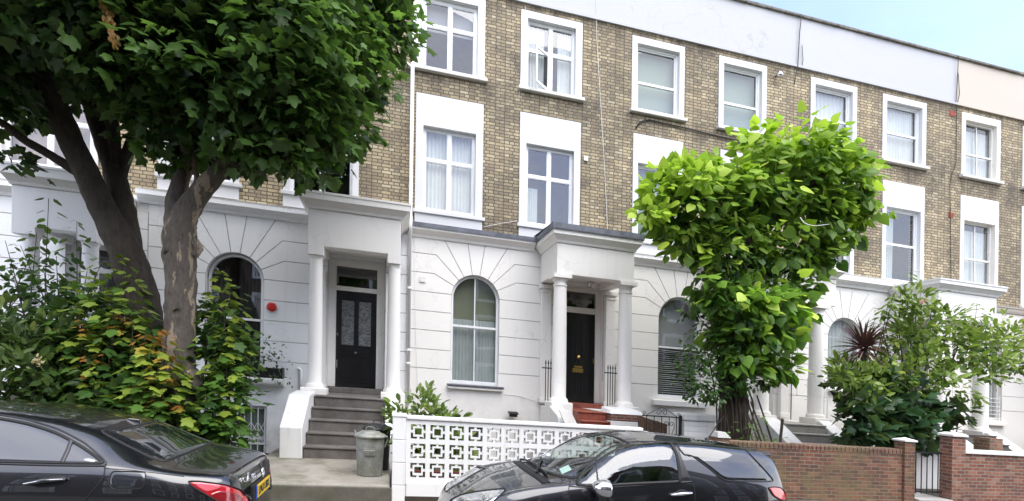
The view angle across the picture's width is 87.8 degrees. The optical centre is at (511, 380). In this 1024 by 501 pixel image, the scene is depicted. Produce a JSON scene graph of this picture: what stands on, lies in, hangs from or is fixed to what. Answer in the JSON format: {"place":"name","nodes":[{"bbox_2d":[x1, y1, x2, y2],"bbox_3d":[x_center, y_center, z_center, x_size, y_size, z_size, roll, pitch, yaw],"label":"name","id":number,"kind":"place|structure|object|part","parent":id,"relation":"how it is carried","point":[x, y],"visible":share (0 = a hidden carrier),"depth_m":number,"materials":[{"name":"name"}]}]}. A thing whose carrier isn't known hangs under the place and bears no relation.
{"place":"outdoors","nodes":[
{"label":"outdoors","id":0,"kind":"place"},
{"bbox_2d":[0,400,271,500],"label":"parked car","id":1,"kind":"object","parent":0,"point":[54,451],"visible":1,"depth_m":3.98,"materials":[{"name":"black paint"}]},
{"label":"side window","id":2,"kind":"part","parent":1,"relation":"part of","materials":[{"name":"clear glass"}]},
{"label":"rear window","id":3,"kind":"part","parent":1,"relation":"part of","materials":[{"name":"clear glass"}]},
{"bbox_2d":[267,448,389,486],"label":"garden path","id":4,"kind":"structure","parent":0,"point":[313,472],"depth_m":7.59,"materials":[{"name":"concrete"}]},
{"bbox_2d":[354,426,387,476],"bbox_3d":[-2.064,1.024,7.737,0.459,0.714,0.461,1,0,32],"label":"dustbin","id":5,"kind":"object","parent":4,"relation":"on","point":[370,445],"visible":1,"depth_m":7.58,"materials":[{"name":"metal"}]},
{"bbox_2d":[362,419,391,469],"bbox_3d":[-2.093,0.992,8.264,0.459,0.774,0.461,1,0,32],"label":"dustbin","id":6,"kind":"object","parent":4,"relation":"on","point":[380,427],"visible":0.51,"depth_m":8.16,"materials":[{"name":"metal"}]},
{"bbox_2d":[264,453,938,500],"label":"garden ground","id":7,"kind":"structure","parent":0,"point":[414,498],"depth_m":8.46,"materials":[{"name":"grey concrete"}]},
{"bbox_2d":[0,198,108,382],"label":"sapling","id":8,"kind":"object","parent":7,"relation":"on","point":[21,290],"visible":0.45,"depth_m":7.49,"materials":[{"name":"green plant"}]},
{"bbox_2d":[0,292,132,409],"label":"laurel bush","id":9,"kind":"object","parent":7,"relation":"on","point":[14,352],"visible":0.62,"depth_m":6.76,"materials":[{"name":"green plant"}]},
{"bbox_2d":[0,104,149,409],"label":"terraced house","id":10,"kind":"structure","parent":7,"relation":"on","point":[21,207],"depth_m":9.60,"materials":[{"name":"white paint"}]},
{"bbox_2d":[0,104,97,178],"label":"window","id":11,"kind":"structure","parent":10,"relation":"in","point":[50,142],"depth_m":10.67,"materials":[{"name":"white glass"}]},
{"bbox_2d":[71,241,124,339],"bbox_3d":[-8.390,-1.424,10.912,1.078,2.770,0.128,1,0,-13],"label":"front door","id":12,"kind":"structure","parent":10,"relation":"in","point":[103,255],"depth_m":10.87,"materials":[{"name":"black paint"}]},
{"bbox_2d":[0,254,198,410],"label":"maple sapling","id":13,"kind":"object","parent":7,"relation":"on","point":[116,354],"visible":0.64,"depth_m":7.16,"materials":[{"name":"green plant"}]},
{"bbox_2d":[0,0,258,398],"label":"street tree","id":14,"kind":"object","parent":7,"relation":"on","point":[41,90],"visible":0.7,"depth_m":7.17,"materials":[{"name":"green plant"}]},
{"bbox_2d":[93,330,203,432],"bbox_3d":[-4.656,0.131,7.025,1.415,1.596,1.072,1,0,16],"label":"maple sapling","id":15,"kind":"object","parent":7,"relation":"on","point":[150,405],"visible":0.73,"depth_m":6.88,"materials":[{"name":"green plant"}]},
{"bbox_2d":[164,270,273,448],"bbox_3d":[-4.215,-0.139,7.649,1.634,2.960,1.812,1,0,-13],"label":"maple sapling","id":16,"kind":"object","parent":7,"relation":"on","point":[224,378],"visible":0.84,"depth_m":7.50,"materials":[{"name":"green plant"}]},
{"bbox_2d":[35,0,436,435],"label":"street tree","id":17,"kind":"object","parent":7,"relation":"on","point":[288,87],"visible":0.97,"depth_m":6.83,"materials":[{"name":"green plant"}]},
{"bbox_2d":[135,19,411,487],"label":"terraced house","id":18,"kind":"structure","parent":7,"relation":"on","point":[316,273],"depth_m":11.41,"materials":[{"name":"white paint"}]},
{"bbox_2d":[154,137,241,199],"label":"window","id":19,"kind":"structure","parent":18,"relation":"in","point":[228,189],"depth_m":11.15,"materials":[{"name":"white glass"}]},
{"bbox_2d":[208,405,266,452],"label":"window","id":20,"kind":"structure","parent":18,"relation":"in","point":[258,420],"depth_m":11.57,"materials":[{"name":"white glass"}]},
{"bbox_2d":[206,254,285,386],"bbox_3d":[-5.749,-1.276,11.268,1.830,2.807,0.613,1,0,-13],"label":"window","id":21,"kind":"structure","parent":18,"relation":"in","point":[251,280],"depth_m":11.52,"materials":[{"name":"glass"}]},
{"bbox_2d":[213,367,284,378],"bbox_3d":[-5.527,-0.182,11.178,1.367,0.295,0.230,1,0,-13],"label":"window box","id":22,"kind":"object","parent":18,"relation":"on","point":[268,372],"visible":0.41,"depth_m":11.20,"materials":[{"name":"black metal"}]},
{"bbox_2d":[240,334,292,387],"bbox_3d":[-5.173,-0.432,11.015,1.234,1.183,0.816,1,0,-13],"label":"window box plant","id":23,"kind":"object","parent":22,"relation":"in","point":[264,360],"depth_m":11.04,"materials":[{"name":"green plant"}]},
{"bbox_2d":[280,135,358,208],"bbox_3d":[-4.151,-5.190,11.689,1.660,3.066,0.260,1,0,-13],"label":"window","id":24,"kind":"structure","parent":18,"relation":"in","point":[289,200],"depth_m":11.55,"materials":[{"name":"white glass"}]},
{"bbox_2d":[327,259,384,389],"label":"front door","id":25,"kind":"structure","parent":18,"relation":"in","point":[356,300],"depth_m":12.00,"materials":[{"name":"black paint"}]},
{"bbox_2d":[377,380,479,471],"bbox_3d":[-1.263,0.816,8.168,1.644,1.636,1.046,1,0,-13],"label":"laurel bush","id":26,"kind":"object","parent":7,"relation":"on","point":[434,409],"visible":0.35,"depth_m":8.11,"materials":[{"name":"green plant"}]},
{"bbox_2d":[410,470,462,477],"bbox_3d":[0.152,1.532,7.912,3.300,0.461,0.100,1,0,-13],"label":"brick edging","id":27,"kind":"object","parent":7,"relation":"on","point":[419,471],"visible":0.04,"depth_m":7.58,"materials":[{"name":"ceramic"}]},
{"bbox_2d":[391,412,647,500],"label":"screen wall","id":28,"kind":"structure","parent":7,"relation":"on","point":[404,483],"depth_m":7.37,"materials":[{"name":"white paint"}]},
{"bbox_2d":[401,0,644,460],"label":"terraced house","id":29,"kind":"structure","parent":7,"relation":"on","point":[523,247],"depth_m":12.59,"materials":[{"name":"white"}]},
{"bbox_2d":[413,92,484,229],"bbox_3d":[-1.453,-4.997,12.370,1.650,3.065,0.372,1,0,-13],"label":"window","id":30,"kind":"structure","parent":29,"relation":"in","point":[449,131],"depth_m":12.38,"materials":[{"name":"white glass"}]},
{"bbox_2d":[414,0,487,83],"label":"window","id":31,"kind":"structure","parent":29,"relation":"in","point":[447,21],"depth_m":12.40,"materials":[{"name":"white glass"}]},
{"bbox_2d":[437,426,481,459],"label":"window","id":32,"kind":"structure","parent":29,"relation":"in","point":[476,434],"depth_m":12.64,"materials":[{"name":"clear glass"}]},
{"bbox_2d":[447,276,503,391],"bbox_3d":[-0.856,-1.098,12.489,1.320,2.706,0.451,1,0,-13],"label":"window","id":33,"kind":"structure","parent":29,"relation":"in","point":[474,308],"depth_m":12.65,"materials":[{"name":"white glass"}]},
{"bbox_2d":[517,111,580,237],"bbox_3d":[0.899,-4.830,12.909,1.620,3.064,0.364,1,0,-13],"label":"window","id":34,"kind":"structure","parent":29,"relation":"in","point":[548,135],"depth_m":12.85,"materials":[{"name":"white glass"}]},
{"bbox_2d":[518,9,584,102],"bbox_3d":[0.955,-7.787,12.835,1.650,2.009,0.527,1,0,-13],"label":"window","id":35,"kind":"structure","parent":29,"relation":"in","point":[568,56],"depth_m":12.94,"materials":[{"name":"white glass"}]},
{"bbox_2d":[566,287,600,403],"bbox_3d":[1.624,-0.872,13.182,1.168,2.891,0.212,1,0,-13],"label":"front door","id":36,"kind":"structure","parent":29,"relation":"in","point":[583,305],"depth_m":13.22,"materials":[{"name":"black paint"}]},
{"bbox_2d":[637,415,666,432],"bbox_3d":[2.819,1.292,10.734,0.640,1.176,0.040,1,0,-13],"label":"brown board","id":37,"kind":"object","parent":7,"relation":"on","point":[641,422],"visible":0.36,"depth_m":10.70,"materials":[{"name":"brown wood"}]},
{"bbox_2d":[622,0,845,444],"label":"terraced house","id":38,"kind":"structure","parent":7,"relation":"on","point":[700,75],"depth_m":13.66,"materials":[{"name":"white"}]},
{"bbox_2d":[632,133,682,258],"bbox_3d":[3.657,-4.633,13.555,1.470,3.056,0.381,1,0,-13],"label":"window","id":39,"kind":"structure","parent":38,"relation":"in","point":[646,148],"depth_m":13.38,"materials":[{"name":"white glass"}]},
{"bbox_2d":[629,35,687,122],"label":"window","id":40,"kind":"structure","parent":38,"relation":"in","point":[657,82],"depth_m":13.64,"materials":[{"name":"white glass"}]},
{"bbox_2d":[651,298,708,407],"bbox_3d":[4.269,-0.722,13.674,1.550,2.861,0.451,1,0,-13],"label":"window","id":41,"kind":"structure","parent":38,"relation":"in","point":[669,331],"depth_m":13.84,"materials":[{"name":"grey glass"}]},
{"bbox_2d":[691,351,753,412],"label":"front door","id":42,"kind":"structure","parent":38,"relation":"in","point":[752,394],"depth_m":14.30,"materials":[{"name":"plastic"}]},
{"bbox_2d":[720,149,754,257],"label":"window","id":43,"kind":"structure","parent":38,"relation":"in","point":[722,152],"depth_m":13.86,"materials":[{"name":"white glass"}]},
{"bbox_2d":[716,55,766,133],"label":"window","id":44,"kind":"structure","parent":38,"relation":"in","point":[736,109],"depth_m":14.20,"materials":[{"name":"white glass"}]},
{"bbox_2d":[748,415,758,440],"bbox_3d":[5.007,1.214,10.878,0.682,1.608,0.052,1,0,45],"label":"cut branch","id":45,"kind":"object","parent":7,"relation":"on","point":[753,428],"visible":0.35,"depth_m":10.91,"materials":[{"name":"brown wood"}]},
{"bbox_2d":[749,407,761,440],"bbox_3d":[5.101,1.155,10.901,0.700,1.744,0.047,1,0,42],"label":"cut branch","id":46,"kind":"object","parent":7,"relation":"on","point":[754,424],"visible":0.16,"depth_m":10.97,"materials":[{"name":"brown plant"}]},
{"bbox_2d":[750,402,764,441],"bbox_3d":[5.175,1.237,10.922,0.054,1.577,0.631,1,0,-35],"label":"cut branch","id":47,"kind":"object","parent":7,"relation":"on","point":[758,423],"visible":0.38,"depth_m":11.01,"materials":[{"name":"brown wood"}]},
{"bbox_2d":[727,416,787,441],"bbox_3d":[4.410,1.028,9.883,1.175,0.731,0.897,1,0,-13],"label":"weed clump","id":48,"kind":"object","parent":7,"relation":"on","point":[752,426],"visible":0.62,"depth_m":9.88,"materials":[{"name":"green plant"}]},
{"bbox_2d":[624,99,897,440],"bbox_3d":[4.936,-1.585,10.463,6.104,7.580,2.391,1,0,-13],"label":"lime tree","id":49,"kind":"object","parent":7,"relation":"on","point":[745,205],"visible":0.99,"depth_m":10.06,"materials":[{"name":"green plant"}]},
{"bbox_2d":[756,395,771,441],"bbox_3d":[5.309,1.172,10.955,0.067,1.724,0.623,1,0,-32],"label":"cut branch","id":50,"kind":"object","parent":7,"relation":"on","point":[768,430],"visible":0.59,"depth_m":11.03,"materials":[{"name":"brown plant"}]},
{"bbox_2d":[779,419,783,441],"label":"cut branch","id":51,"kind":"object","parent":7,"relation":"on","point":[781,430],"visible":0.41,"depth_m":11.19,"materials":[{"name":"brown plant"}]},
{"bbox_2d":[708,431,917,500],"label":"brick garden wall","id":52,"kind":"structure","parent":7,"relation":"on","point":[815,472],"depth_m":8.75,"materials":[{"name":"brick"}]},
{"bbox_2d":[831,317,903,427],"bbox_3d":[6.977,0.496,10.579,1.293,3.559,1.234,1,0,10],"label":"cordyline","id":53,"kind":"object","parent":7,"relation":"on","point":[865,340],"visible":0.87,"depth_m":10.51,"materials":[{"name":"brown plant"}]},
{"bbox_2d":[817,356,983,456],"bbox_3d":[8.101,0.559,10.922,4.602,2.138,1.708,1,0,-25],"label":"fatsia bush","id":54,"kind":"object","parent":7,"relation":"on","point":[918,418],"visible":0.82,"depth_m":10.33,"materials":[{"name":"green plant"}]},
{"bbox_2d":[796,15,1023,451],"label":"terraced house","id":55,"kind":"structure","parent":7,"relation":"on","point":[896,99],"depth_m":15.00,"materials":[{"name":"white paint"}]},
{"bbox_2d":[810,77,856,141],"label":"window","id":56,"kind":"structure","parent":55,"relation":"in","point":[839,96],"depth_m":14.79,"materials":[{"name":"white glass"}]},
{"bbox_2d":[820,182,853,274],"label":"window","id":57,"kind":"structure","parent":55,"relation":"in","point":[850,259],"depth_m":14.76,"materials":[{"name":"white glass"}]},
{"bbox_2d":[828,318,858,408],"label":"window","id":58,"kind":"structure","parent":55,"relation":"in","point":[833,334],"depth_m":14.97,"materials":[{"name":"white glass"}]},
{"bbox_2d":[839,326,921,390],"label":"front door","id":59,"kind":"structure","parent":55,"relation":"in","point":[903,351],"depth_m":15.49,"materials":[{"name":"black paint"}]},
{"bbox_2d":[881,180,924,284],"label":"window","id":60,"kind":"structure","parent":55,"relation":"in","point":[904,199],"depth_m":15.28,"materials":[{"name":"white glass"}]},
{"bbox_2d":[881,93,929,170],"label":"window","id":61,"kind":"structure","parent":55,"relation":"in","point":[897,112],"depth_m":15.35,"materials":[{"name":"white glass"}]},
{"bbox_2d":[810,270,1023,411],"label":"magnolia bush","id":62,"kind":"object","parent":7,"relation":"on","point":[933,343],"visible":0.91,"depth_m":11.40,"materials":[{"name":"green plant"}]},
{"bbox_2d":[916,446,939,488],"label":"wall","id":63,"kind":"structure","parent":7,"relation":"on","point":[918,471],"depth_m":11.15,"materials":[{"name":"white paint"}]},
{"bbox_2d":[937,432,1023,500],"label":"brick garden wall","id":64,"kind":"structure","parent":7,"relation":"on","point":[986,469],"depth_m":9.42,"materials":[{"name":"red brick"}]},
{"bbox_2d":[915,451,942,493],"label":"metal gate","id":65,"kind":"structure","parent":64,"relation":"attached to","point":[926,491],"depth_m":9.28,"materials":[{"name":"black metal"}]},
{"bbox_2d":[952,56,1023,449],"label":"terraced house","id":66,"kind":"structure","parent":7,"relation":"on","point":[989,212],"depth_m":16.01,"materials":[{"name":"brown brick"}]},
{"bbox_2d":[959,195,998,284],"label":"window","id":67,"kind":"structure","parent":66,"relation":"in","point":[974,211],"depth_m":15.93,"materials":[{"name":"white glass"}]},
{"bbox_2d":[959,112,1004,184],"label":"window","id":68,"kind":"structure","parent":66,"relation":"in","point":[974,146],"depth_m":15.95,"materials":[{"name":"white glass"}]},
{"bbox_2d":[970,338,1007,425],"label":"window","id":69,"kind":"structure","parent":66,"relation":"in","point":[995,398],"depth_m":16.10,"materials":[{"name":"white glass"}]},
{"bbox_2d":[1019,206,1023,307],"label":"window","id":70,"kind":"structure","parent":66,"relation":"in","point":[1021,305],"depth_m":16.16,"materials":[{"name":"white glass"}]},
{"bbox_2d":[1020,126,1023,189],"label":"window","id":71,"kind":"structure","parent":66,"relation":"in","point":[1022,187],"depth_m":16.16,"materials":[{"name":"white glass"}]},
{"bbox_2d":[438,418,786,500],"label":"parked car","id":72,"kind":"object","parent":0,"point":[645,466],"visible":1,"depth_m":5.45,"materials":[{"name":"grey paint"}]},
{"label":"door window","id":73,"kind":"part","parent":72,"relation":"part of","materials":[{"name":"glass"}]},
{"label":"door window","id":74,"kind":"part","parent":72,"relation":"part of","materials":[{"name":"glass"}]},
{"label":"rear quarter window","id":75,"kind":"part","parent":72,"relation":"part of","materials":[{"name":"glass"}]},
{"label":"rear quarter window","id":76,"kind":"part","parent":72,"relation":"part of","materials":[{"name":"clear glass"}]},
{"bbox_2d":[673,412,715,438],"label":"white brick pier","id":77,"kind":"structure","parent":0,"point":[698,425],"depth_m":10.33,"materials":[{"name":"brick"}]},
{"bbox_2d":[642,407,681,434],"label":"scroll gate","id":78,"kind":"structure","parent":77,"relation":"attached to","point":[680,425],"depth_m":10.23,"materials":[{"name":"black metal"}]},
{"bbox_2d":[751,0,1023,71],"label":"sky","id":79,"kind":"structure","parent":0,"point":[988,31],"materials":[{"name":"blue"}]},
{"bbox_2d":[915,492,952,500],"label":"side path","id":80,"kind":"structure","parent":0,"point":[921,497],"depth_m":9.19,"materials":[{"name":"grey concrete"}]},
{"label":"pavement bed","id":81,"kind":"structure","parent":0,"visible":0},
{"bbox_2d":[271,485,391,500],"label":"path kerb","id":82,"kind":"structure","parent":81,"relation":"on","point":[306,493],"depth_m":6.92,"materials":[{"name":"concrete"}]}
]}

